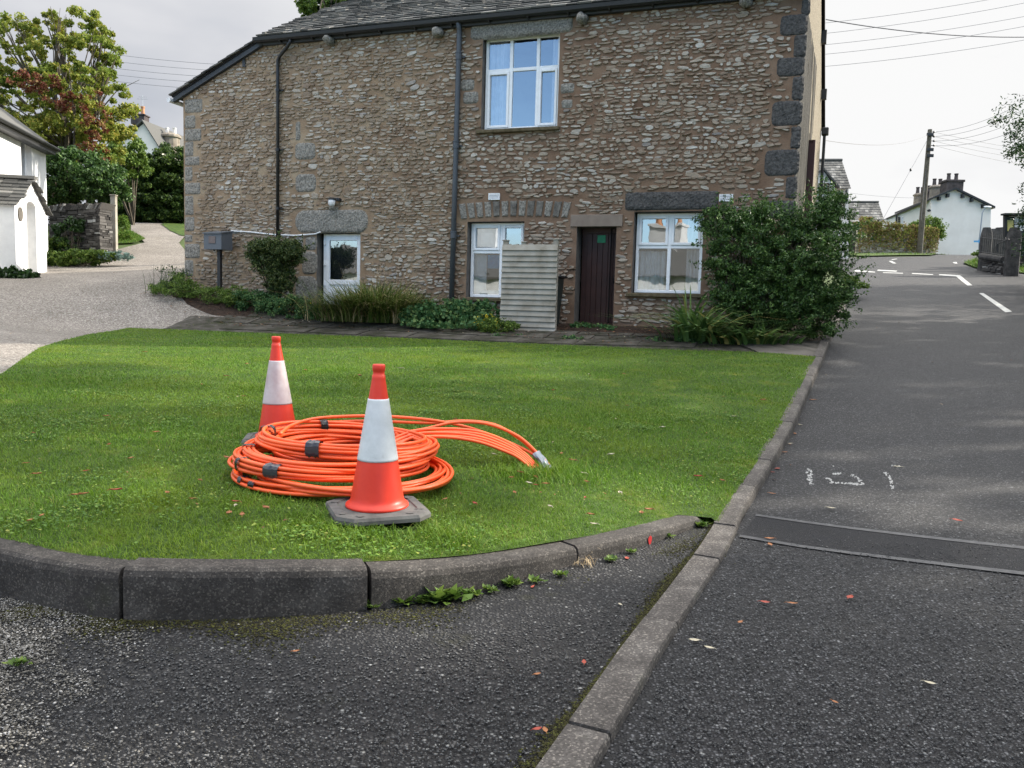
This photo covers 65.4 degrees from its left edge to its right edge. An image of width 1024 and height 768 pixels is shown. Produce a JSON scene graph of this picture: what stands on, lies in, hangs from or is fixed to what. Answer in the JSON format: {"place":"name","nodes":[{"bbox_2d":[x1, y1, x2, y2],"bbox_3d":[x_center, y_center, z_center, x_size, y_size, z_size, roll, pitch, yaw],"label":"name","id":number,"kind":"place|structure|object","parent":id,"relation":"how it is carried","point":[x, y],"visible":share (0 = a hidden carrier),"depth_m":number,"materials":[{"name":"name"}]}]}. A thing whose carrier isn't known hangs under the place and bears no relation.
{"place":"outdoors","nodes":[
{"label":"outdoors","id":0,"kind":"place"},
{"bbox_2d":[0,222,223,373],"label":"gravel drive","id":1,"kind":"structure","parent":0,"point":[52,299],"depth_m":18.00,"materials":[{"name":"gravel"}]},
{"bbox_2d":[0,264,40,278],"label":"porch plant","id":2,"kind":"object","parent":1,"relation":"on","point":[11,271],"visible":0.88,"depth_m":20.96,"materials":[{"name":"green plant"}]},
{"bbox_2d":[47,236,116,266],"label":"wall plants","id":3,"kind":"object","parent":1,"relation":"on","point":[68,258],"depth_m":26.28,"materials":[{"name":"green plant"}]},
{"bbox_2d":[109,194,117,251],"bbox_3d":[-14.282,-5.763,28.629,0.220,2.021,0.200,2,5,0],"label":"wooden post","id":4,"kind":"object","parent":1,"relation":"on","point":[113,199],"visible":0.81,"depth_m":28.58,"materials":[{"name":"wood"}]},
{"bbox_2d":[96,249,134,261],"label":"silver plant","id":5,"kind":"object","parent":1,"relation":"on","point":[119,256],"visible":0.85,"depth_m":26.49,"materials":[{"name":"green plant"}]},
{"bbox_2d":[117,214,136,240],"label":"bush","id":6,"kind":"object","parent":1,"relation":"on","point":[124,233],"visible":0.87,"depth_m":30.40,"materials":[{"name":"green plant"}]},
{"bbox_2d":[102,137,154,224],"bbox_3d":[-19.022,-9.975,38.849,2.026,4.316,3.093,4,6,22],"label":"tree","id":7,"kind":"object","parent":1,"relation":"on","point":[137,163],"visible":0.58,"depth_m":39.05,"materials":[{"name":"green plant"}]},
{"bbox_2d":[162,223,183,235],"bbox_3d":[-25.648,-11.133,62.047,1.486,3.592,58.137,-1,6,-22],"label":"grass patch","id":8,"kind":"object","parent":1,"relation":"on","point":[178,230],"visible":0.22,"depth_m":38.98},
{"bbox_2d":[0,516,714,767],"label":"forecourt","id":9,"kind":"structure","parent":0,"point":[507,601],"depth_m":2.69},
{"bbox_2d":[0,538,133,619],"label":"kerb stone","id":10,"kind":"object","parent":9,"relation":"on","point":[92,586],"visible":0.77,"depth_m":3.20,"materials":[{"name":"concrete"}]},
{"bbox_2d":[0,595,517,767],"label":"pebbles","id":11,"kind":"object","parent":9,"relation":"on","point":[29,656],"visible":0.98,"depth_m":2.77,"materials":[{"name":"gravel"}]},
{"bbox_2d":[0,523,741,767],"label":"moss","id":12,"kind":"object","parent":9,"relation":"on","point":[583,695],"visible":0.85,"depth_m":3.11,"materials":[{"name":"plant"}]},
{"bbox_2d":[417,583,472,604],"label":"weed","id":13,"kind":"object","parent":9,"relation":"on","point":[442,594],"visible":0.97,"depth_m":3.39,"materials":[{"name":"green plant"}]},
{"bbox_2d":[0,528,1023,767],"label":"chippings","id":14,"kind":"object","parent":9,"relation":"on","point":[156,644],"visible":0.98,"depth_m":2.60,"materials":[{"name":"gravel"}]},
{"bbox_2d":[0,327,815,561],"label":"lawn","id":15,"kind":"structure","parent":0,"point":[402,526],"depth_m":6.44,"materials":[{"name":"plant"}]},
{"bbox_2d":[241,336,294,444],"bbox_3d":[-1.657,0.035,5.651,0.470,0.745,0.470,1,5,-11],"label":"traffic cone","id":16,"kind":"object","parent":15,"relation":"on","point":[277,406],"visible":0.75,"depth_m":5.59,"materials":[{"name":"plastic"}]},
{"bbox_2d":[325,364,430,526],"bbox_3d":[-0.668,0.273,3.974,0.470,0.745,0.470,0,6,-22],"label":"traffic cone","id":17,"kind":"object","parent":15,"relation":"on","point":[377,497],"visible":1,"depth_m":3.90,"materials":[{"name":"plastic"}]},
{"bbox_2d":[0,363,775,556],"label":"clover","id":18,"kind":"object","parent":15,"relation":"on","point":[304,525],"visible":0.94,"depth_m":5.74,"materials":[{"name":"green plant"}]},
{"bbox_2d":[227,414,550,496],"bbox_3d":[-0.822,0.416,4.963,1.390,0.322,1.822,6,7,37],"label":"cable coil","id":19,"kind":"object","parent":15,"relation":"on","point":[318,449],"visible":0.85,"depth_m":4.53,"materials":[{"name":"orange plastic"}]},
{"bbox_2d":[164,316,754,351],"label":"paved path","id":20,"kind":"structure","parent":0,"point":[200,323],"depth_m":15.41,"materials":[{"name":"stone"}]},
{"bbox_2d":[213,315,260,323],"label":"flagstone","id":21,"kind":"object","parent":20,"relation":"on","point":[237,319],"visible":0.86,"depth_m":16.77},
{"bbox_2d":[219,323,272,329],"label":"flagstone","id":22,"kind":"object","parent":20,"relation":"on","point":[236,326],"visible":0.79,"depth_m":16.06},
{"bbox_2d":[249,318,296,325],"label":"flagstone","id":23,"kind":"object","parent":20,"relation":"on","point":[267,321],"visible":0.79,"depth_m":16.47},
{"bbox_2d":[258,325,317,332],"bbox_3d":[-4.413,-1.073,15.772,1.062,0.144,0.522,3,6,20],"label":"flagstone","id":24,"kind":"object","parent":20,"relation":"on","point":[280,328],"visible":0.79,"depth_m":15.73,"materials":[{"name":"stone"}]},
{"bbox_2d":[286,321,333,327],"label":"flagstone","id":25,"kind":"object","parent":20,"relation":"on","point":[310,324],"visible":0.79,"depth_m":16.16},
{"bbox_2d":[307,328,369,334],"bbox_3d":[-3.365,-0.998,15.408,1.087,0.136,0.533,3,6,19],"label":"flagstone","id":26,"kind":"object","parent":20,"relation":"on","point":[340,331],"visible":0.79,"depth_m":15.36,"materials":[{"name":"stone"}]},
{"bbox_2d":[325,323,387,329],"bbox_3d":[-3.087,-1.118,15.865,1.150,0.143,0.460,3,6,19],"label":"flagstone","id":27,"kind":"object","parent":20,"relation":"on","point":[360,326],"visible":0.64,"depth_m":15.85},
{"bbox_2d":[359,330,416,337],"bbox_3d":[-2.351,-0.930,15.068,0.999,0.135,0.507,3,6,19],"label":"flagstone","id":28,"kind":"object","parent":20,"relation":"on","point":[388,333],"visible":0.71,"depth_m":15.03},
{"bbox_2d":[379,326,443,332],"bbox_3d":[-1.938,-1.038,15.470,1.199,0.138,0.425,3,6,19],"label":"flagstone","id":29,"kind":"object","parent":20,"relation":"on","point":[415,329],"visible":0.71,"depth_m":15.43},
{"bbox_2d":[407,332,477,339],"bbox_3d":[-1.278,-0.859,14.680,1.202,0.130,0.505,3,6,19],"label":"flagstone","id":30,"kind":"object","parent":20,"relation":"on","point":[419,335],"visible":0.71,"depth_m":14.65,"materials":[{"name":"stone"}]},
{"bbox_2d":[438,329,493,335],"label":"flagstone","id":31,"kind":"object","parent":20,"relation":"on","point":[460,331],"visible":0.57,"depth_m":15.07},
{"bbox_2d":[468,335,522,341],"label":"flagstone","id":32,"kind":"object","parent":20,"relation":"on","point":[494,338],"visible":0.79,"depth_m":14.34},
{"bbox_2d":[488,332,550,337],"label":"flagstone","id":33,"kind":"object","parent":20,"relation":"on","point":[530,335],"visible":0.57,"depth_m":14.71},
{"bbox_2d":[515,337,580,344],"bbox_3d":[0.631,-0.738,14.043,1.055,0.121,0.523,3,6,18],"label":"flagstone","id":34,"kind":"object","parent":20,"relation":"on","point":[542,341],"visible":0.64,"depth_m":14.00,"materials":[{"name":"stone"}]},
{"bbox_2d":[577,331,633,335],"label":"flagstone","id":35,"kind":"object","parent":20,"relation":"on","point":[603,333],"visible":0.57,"depth_m":14.68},
{"bbox_2d":[575,339,640,345],"bbox_3d":[1.647,-0.692,13.692,1.059,0.127,0.530,3,6,18],"label":"flagstone","id":36,"kind":"object","parent":20,"relation":"on","point":[610,343],"visible":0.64,"depth_m":13.63,"materials":[{"name":"stone"}]},
{"bbox_2d":[592,336,653,340],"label":"flagstone","id":37,"kind":"object","parent":20,"relation":"on","point":[620,338],"visible":0.5,"depth_m":14.13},
{"bbox_2d":[637,341,696,347],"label":"flagstone","id":38,"kind":"object","parent":20,"relation":"on","point":[667,344],"visible":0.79,"depth_m":13.31,"materials":[{"name":"stone"}]},
{"bbox_2d":[592,300,812,341],"bbox_3d":[3.283,-1.074,13.648,4.281,0.688,4.265,2,5,0],"label":"sword leaf plant","id":39,"kind":"object","parent":20,"relation":"on","point":[709,321],"visible":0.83,"depth_m":13.45,"materials":[{"name":"green plant"}]},
{"bbox_2d":[0,0,1023,228],"label":"sky","id":40,"kind":"structure","parent":0,"point":[878,104],"materials":[{"name":"white"}]},
{"bbox_2d":[48,225,1023,562],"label":"ground","id":41,"kind":"structure","parent":0,"point":[182,243],"depth_m":32.65,"materials":[{"name":"soil"}]},
{"bbox_2d":[0,107,60,272],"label":"white cottage","id":42,"kind":"structure","parent":41,"relation":"on","point":[25,211],"depth_m":23.19,"materials":[{"name":"paint"}]},
{"bbox_2d":[21,143,26,174],"bbox_3d":[-15.341,-6.990,24.875,0.040,1.221,0.850,1,5,-11],"label":"window","id":43,"kind":"structure","parent":42,"relation":"in","point":[23,147],"depth_m":25.12,"materials":[{"name":"white plastic"}]},
{"bbox_2d":[0,5,140,202],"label":"tree","id":44,"kind":"object","parent":41,"relation":"on","point":[59,124],"visible":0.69,"depth_m":32.04,"materials":[{"name":"green plant"}]},
{"bbox_2d":[5,68,112,160],"bbox_3d":[-17.301,-8.713,31.015,4.239,6.813,1.841,3,5,10],"label":"red creeper","id":45,"kind":"object","parent":44,"relation":"attached to","point":[59,103],"visible":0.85,"depth_m":30.34,"materials":[{"name":"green plant"}]},
{"bbox_2d":[48,202,115,259],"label":"dry stone wall","id":46,"kind":"structure","parent":41,"relation":"on","point":[96,234],"depth_m":27.49,"materials":[{"name":"stone"}]},
{"bbox_2d":[48,216,85,250],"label":"climbing plant","id":47,"kind":"object","parent":46,"relation":"attached to","point":[74,225],"visible":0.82,"depth_m":27.21,"materials":[{"name":"green plant"}]},
{"bbox_2d":[46,145,135,206],"bbox_3d":[-15.928,-6.851,29.542,4.187,3.865,2.984,2,5,0],"label":"green tree","id":48,"kind":"object","parent":41,"relation":"on","point":[100,180],"visible":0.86,"depth_m":28.73,"materials":[{"name":"green plant"}]},
{"bbox_2d":[96,141,183,223],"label":"hedge","id":49,"kind":"object","parent":41,"relation":"on","point":[160,195],"visible":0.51,"depth_m":41.70,"materials":[{"name":"green plant"}]},
{"bbox_2d":[109,95,183,166],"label":"house","id":50,"kind":"structure","parent":41,"relation":"on","point":[149,134],"depth_m":58.74,"materials":[{"name":"paint"}]},
{"bbox_2d":[161,127,181,152],"bbox_3d":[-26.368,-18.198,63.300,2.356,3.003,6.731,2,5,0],"label":"chimney","id":51,"kind":"object","parent":50,"relation":"attached to","point":[173,138],"visible":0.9,"depth_m":60.16,"materials":[{"name":"paint"}]},
{"bbox_2d":[123,557,366,620],"bbox_3d":[-1.066,0.879,3.243,0.938,0.332,0.157,1,5,-10],"label":"kerb stone","id":52,"kind":"object","parent":41,"relation":"on","point":[164,589],"visible":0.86,"depth_m":3.17,"materials":[{"name":"concrete"}]},
{"bbox_2d":[294,0,347,16],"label":"tree","id":53,"kind":"object","parent":41,"relation":"on","point":[308,7],"visible":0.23,"depth_m":28.14,"materials":[{"name":"green plant"}]},
{"bbox_2d":[365,542,576,609],"bbox_3d":[-0.153,0.933,3.656,1.118,0.382,0.170,-2,7,-36],"label":"kerb stone","id":54,"kind":"object","parent":41,"relation":"on","point":[389,582],"visible":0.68,"depth_m":3.50,"materials":[{"name":"concrete"}]},
{"bbox_2d":[167,0,828,333],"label":"stone house","id":55,"kind":"structure","parent":41,"relation":"on","point":[614,146],"depth_m":16.49,"materials":[{"name":"stone"}]},
{"bbox_2d":[322,234,359,303],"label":"door","id":56,"kind":"structure","parent":55,"relation":"in","point":[343,250],"depth_m":18.00,"materials":[{"name":"white plastic"}]},
{"bbox_2d":[469,222,523,297],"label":"window","id":57,"kind":"structure","parent":55,"relation":"in","point":[486,238],"depth_m":16.87,"materials":[{"name":"glass"}]},
{"bbox_2d":[484,33,559,128],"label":"window","id":58,"kind":"structure","parent":55,"relation":"in","point":[522,73],"depth_m":16.50,"materials":[{"name":"white plastic"}]},
{"bbox_2d":[580,228,616,322],"bbox_3d":[1.776,-2.156,16.186,0.760,1.980,0.138,3,6,19],"label":"door","id":59,"kind":"structure","parent":55,"relation":"in","point":[596,267],"depth_m":16.19,"materials":[{"name":"brown wood"}]},
{"bbox_2d":[607,212,703,322],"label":"window","id":60,"kind":"structure","parent":55,"relation":"in","point":[664,250],"depth_m":15.81,"materials":[{"name":"glass"}]},
{"bbox_2d":[804,140,815,217],"bbox_3d":[6.677,-4.404,17.920,0.190,1.950,0.900,4,6,23],"label":"window","id":61,"kind":"structure","parent":55,"relation":"in","point":[811,146],"depth_m":17.51,"materials":[{"name":"brown paint"}]},
{"bbox_2d":[826,19,1023,37],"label":"overhead wire","id":62,"kind":"object","parent":55,"relation":"attached to","point":[921,32],"visible":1,"depth_m":21.14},
{"bbox_2d":[182,292,830,340],"bbox_3d":[-0.159,-1.470,16.611,15.600,0.673,5.850,2,5,0],"label":"flower bed","id":63,"kind":"object","parent":41,"relation":"on","point":[204,306],"visible":0.2,"depth_m":16.22,"materials":[{"name":"soil"}]},
{"bbox_2d":[143,262,208,297],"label":"corner plant","id":64,"kind":"object","parent":63,"relation":"on","point":[183,288],"visible":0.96,"depth_m":18.24,"materials":[{"name":"green plant"}]},
{"bbox_2d":[202,231,233,294],"bbox_3d":[-6.734,-2.522,18.282,0.520,1.989,0.430,3,6,19],"label":"meter box","id":65,"kind":"object","parent":63,"relation":"on","point":[219,242],"visible":0.96,"depth_m":18.11,"materials":[{"name":"black metal"}]},
{"bbox_2d":[195,283,253,306],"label":"plant","id":66,"kind":"object","parent":63,"relation":"on","point":[223,295],"visible":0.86,"depth_m":17.71,"materials":[{"name":"green plant"}]},
{"bbox_2d":[247,311,289,319],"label":"flagstone","id":67,"kind":"object","parent":63,"relation":"on","point":[259,314],"visible":0.71,"depth_m":17.01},
{"bbox_2d":[231,288,322,319],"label":"flowering ground cover","id":68,"kind":"object","parent":63,"relation":"on","point":[262,301],"visible":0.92,"depth_m":17.04,"materials":[{"name":"green plant"}]},
{"bbox_2d":[242,228,315,311],"bbox_3d":[-5.125,-2.454,17.243,1.631,1.790,1.142,3,6,19],"label":"clipped shrub","id":69,"kind":"object","parent":63,"relation":"on","point":[276,259],"visible":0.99,"depth_m":17.10,"materials":[{"name":"green plant"}]},
{"bbox_2d":[252,256,491,323],"bbox_3d":[-2.749,-2.038,16.373,5.576,1.540,4.537,2,5,0],"label":"grass clump","id":70,"kind":"object","parent":63,"relation":"on","point":[377,306],"visible":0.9,"depth_m":16.00,"materials":[{"name":"green plant"}]},
{"bbox_2d":[396,297,499,329],"bbox_3d":[-1.249,-1.409,15.724,2.127,0.664,1.639,2,5,0],"label":"geranium","id":71,"kind":"object","parent":63,"relation":"on","point":[460,314],"visible":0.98,"depth_m":15.57,"materials":[{"name":"green plant"}]},
{"bbox_2d":[146,289,777,342],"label":"leaf litter","id":72,"kind":"object","parent":63,"relation":"on","point":[453,331],"visible":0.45,"depth_m":15.45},
{"bbox_2d":[474,314,520,333],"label":"yellow flowered plant","id":73,"kind":"object","parent":63,"relation":"on","point":[507,325],"visible":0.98,"depth_m":14.99,"materials":[{"name":"green plant"}]},
{"bbox_2d":[500,239,559,330],"bbox_3d":[0.330,-1.851,15.210,1.124,1.814,0.155,3,6,19],"label":"slatted screen","id":74,"kind":"object","parent":63,"relation":"on","point":[529,286],"visible":0.91,"depth_m":15.14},
{"bbox_2d":[557,276,567,324],"bbox_3d":[0.727,-1.644,15.666,0.658,0.950,0.680,3,6,19],"label":"wheelie bin","id":75,"kind":"object","parent":63,"relation":"on","point":[560,286],"visible":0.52,"depth_m":15.70,"materials":[{"name":"paint"}]},
{"bbox_2d":[570,321,615,328],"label":"step weeds","id":76,"kind":"object","parent":63,"relation":"on","point":[585,324],"visible":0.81,"depth_m":15.61,"materials":[{"name":"green plant"}]},
{"bbox_2d":[632,285,723,333],"bbox_3d":[3.220,-1.302,14.054,1.997,0.963,2.116,5,6,35],"label":"sword leaf plant","id":77,"kind":"object","parent":63,"relation":"on","point":[685,306],"visible":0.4,"depth_m":14.05,"materials":[{"name":"green plant"}]},
{"bbox_2d":[689,175,881,339],"bbox_3d":[4.726,-2.262,13.968,3.239,2.967,2.044,3,5,14],"label":"shrub","id":78,"kind":"object","parent":63,"relation":"on","point":[781,279],"visible":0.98,"depth_m":13.77,"materials":[{"name":"green plant"}]},
{"bbox_2d":[536,724,609,767],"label":"kerb stone","id":79,"kind":"object","parent":41,"relation":"on","point":[573,746],"visible":1,"depth_m":2.25,"materials":[{"name":"concrete"}]},
{"bbox_2d":[569,616,677,742],"bbox_3d":[0.412,1.100,2.803,0.140,0.242,0.928,4,6,23],"label":"kerb stone","id":80,"kind":"object","parent":41,"relation":"on","point":[608,702],"visible":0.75,"depth_m":2.68,"materials":[{"name":"concrete"}]},
{"bbox_2d":[561,515,699,563],"bbox_3d":[0.691,0.945,4.396,1.119,0.342,0.157,-4,7,-45],"label":"kerb stone","id":81,"kind":"object","parent":41,"relation":"on","point":[600,545],"visible":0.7,"depth_m":4.25,"materials":[{"name":"concrete"}]},
{"bbox_2d":[646,555,719,628],"bbox_3d":[0.798,1.036,3.659,0.136,0.242,0.930,4,6,24],"label":"kerb stone","id":82,"kind":"object","parent":41,"relation":"on","point":[678,599],"visible":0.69,"depth_m":3.57,"materials":[{"name":"concrete"}]},
{"bbox_2d":[694,524,736,562],"bbox_3d":[1.125,0.974,4.393,0.138,0.242,0.659,4,6,23],"label":"kerb stone","id":83,"kind":"object","parent":41,"relation":"on","point":[716,543],"visible":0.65,"depth_m":4.33,"materials":[{"name":"concrete"}]},
{"bbox_2d":[714,484,755,530],"bbox_3d":[1.441,0.884,5.149,0.147,0.286,0.974,4,6,23],"label":"kerb stone","id":84,"kind":"object","parent":41,"relation":"on","point":[740,502],"visible":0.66,"depth_m":5.07,"materials":[{"name":"concrete"}]},
{"bbox_2d":[741,459,771,495],"bbox_3d":[1.829,0.776,6.007,0.135,0.278,0.897,4,6,24],"label":"kerb stone","id":85,"kind":"object","parent":41,"relation":"on","point":[757,476],"visible":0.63,"depth_m":5.93,"materials":[{"name":"concrete"}]},
{"bbox_2d":[756,438,783,468],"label":"kerb stone","id":86,"kind":"object","parent":41,"relation":"on","point":[773,451],"visible":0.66,"depth_m":6.77,"materials":[{"name":"concrete"}]},
{"bbox_2d":[773,421,792,447],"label":"kerb stone","id":87,"kind":"object","parent":41,"relation":"on","point":[784,431],"visible":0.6,"depth_m":7.61,"materials":[{"name":"concrete"}]},
{"bbox_2d":[780,403,801,430],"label":"kerb stone","id":88,"kind":"object","parent":41,"relation":"on","point":[793,414],"visible":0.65,"depth_m":8.41,"materials":[{"name":"concrete"}]},
{"bbox_2d":[791,388,807,412],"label":"kerb stone","id":89,"kind":"object","parent":41,"relation":"on","point":[801,396],"visible":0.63,"depth_m":9.22,"materials":[{"name":"concrete"}]},
{"bbox_2d":[800,375,813,395],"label":"kerb stone","id":90,"kind":"object","parent":41,"relation":"on","point":[808,382],"visible":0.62,"depth_m":10.08,"materials":[{"name":"concrete"}]},
{"bbox_2d":[816,159,850,257],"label":"dormer house","id":91,"kind":"structure","parent":41,"relation":"on","point":[834,170],"depth_m":44.76,"materials":[{"name":"stone"}]},
{"bbox_2d":[850,253,944,255],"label":"grass verge","id":92,"kind":"object","parent":41,"relation":"on","point":[863,254],"depth_m":48.73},
{"bbox_2d":[848,201,883,250],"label":"outbuilding","id":93,"kind":"structure","parent":92,"relation":"on","point":[868,208],"depth_m":56.91,"materials":[{"name":"stone"}]},
{"bbox_2d":[851,218,939,254],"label":"ivy wall","id":94,"kind":"structure","parent":92,"relation":"on","point":[895,238],"depth_m":51.90,"materials":[{"name":"plant"}]},
{"bbox_2d":[916,129,934,253],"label":"telegraph pole","id":95,"kind":"object","parent":92,"relation":"on","point":[921,226],"visible":0.94,"depth_m":51.90,"materials":[{"name":"brown wood"}]},
{"bbox_2d":[903,214,948,240],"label":"bush","id":96,"kind":"object","parent":92,"relation":"on","point":[935,221],"visible":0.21,"depth_m":55.76,"materials":[{"name":"green plant"}]},
{"bbox_2d":[882,173,994,254],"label":"white far cottage","id":97,"kind":"structure","parent":41,"relation":"on","point":[954,205],"depth_m":61.09,"materials":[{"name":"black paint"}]},
{"bbox_2d":[977,227,992,270],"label":"gate pillar","id":98,"kind":"structure","parent":41,"relation":"on","point":[986,230],"depth_m":35.40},
{"bbox_2d":[981,260,1003,274],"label":"churchyard wall","id":99,"kind":"structure","parent":41,"relation":"on","point":[992,267],"depth_m":34.27,"materials":[{"name":"stone"}]},
{"bbox_2d":[978,253,1004,262],"bbox_3d":[20.666,-5.428,34.344,0.280,0.561,2.048,2,5,5],"label":"wall coping","id":100,"kind":"object","parent":99,"relation":"on","point":[990,257],"depth_m":34.17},
{"bbox_2d":[982,233,1004,255],"bbox_3d":[20.681,-5.976,34.293,0.036,1.270,2.014,2,5,5],"label":"iron railing","id":101,"kind":"object","parent":99,"relation":"on","point":[991,238],"visible":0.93,"depth_m":34.30,"materials":[{"name":"black metal"}]},
{"bbox_2d":[1001,213,1023,236],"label":"notice board","id":102,"kind":"object","parent":99,"relation":"on","point":[1008,223],"visible":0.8,"depth_m":32.93,"materials":[{"name":"paint"}]},
{"bbox_2d":[991,229,1005,256],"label":"gate pillar","id":103,"kind":"structure","parent":41,"relation":"on","point":[998,232],"depth_m":36.73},
{"bbox_2d":[987,93,1023,265],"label":"yew tree","id":104,"kind":"object","parent":41,"relation":"on","point":[1018,148],"visible":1,"depth_m":27.50,"materials":[{"name":"green plant"}]},
{"bbox_2d":[1003,227,1020,275],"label":"gate pillar","id":105,"kind":"structure","parent":41,"relation":"on","point":[1011,266],"depth_m":32.44,"materials":[{"name":"stone"}]},
{"bbox_2d":[597,255,1023,767],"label":"road","id":106,"kind":"structure","parent":0,"point":[876,409],"depth_m":4.10,"materials":[{"name":"asphalt"}]},
{"bbox_2d":[736,340,819,355],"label":"concrete ramp","id":107,"kind":"structure","parent":106,"relation":"on","point":[807,348],"depth_m":12.93,"materials":[{"name":"concrete"}]},
{"bbox_2d":[655,321,832,344],"bbox_3d":[3.863,-0.858,13.377,3.101,0.384,2.277,-1,6,-28],"label":"sword leaf plant","id":108,"kind":"object","parent":107,"relation":"on","point":[750,336],"visible":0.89,"depth_m":13.18,"materials":[{"name":"green plant"}]},
{"bbox_2d":[739,535,1023,574],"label":"road seam","id":109,"kind":"object","parent":106,"relation":"on","point":[918,560],"visible":1,"depth_m":4.23,"materials":[{"name":"asphalt"}]},
{"bbox_2d":[742,516,1023,570],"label":"road patch","id":110,"kind":"object","parent":106,"relation":"on","point":[780,530],"visible":1,"depth_m":4.51,"materials":[{"name":"asphalt"}]},
{"bbox_2d":[755,514,1023,548],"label":"road seam","id":111,"kind":"object","parent":106,"relation":"on","point":[942,538],"visible":1,"depth_m":4.74,"materials":[{"name":"asphalt"}]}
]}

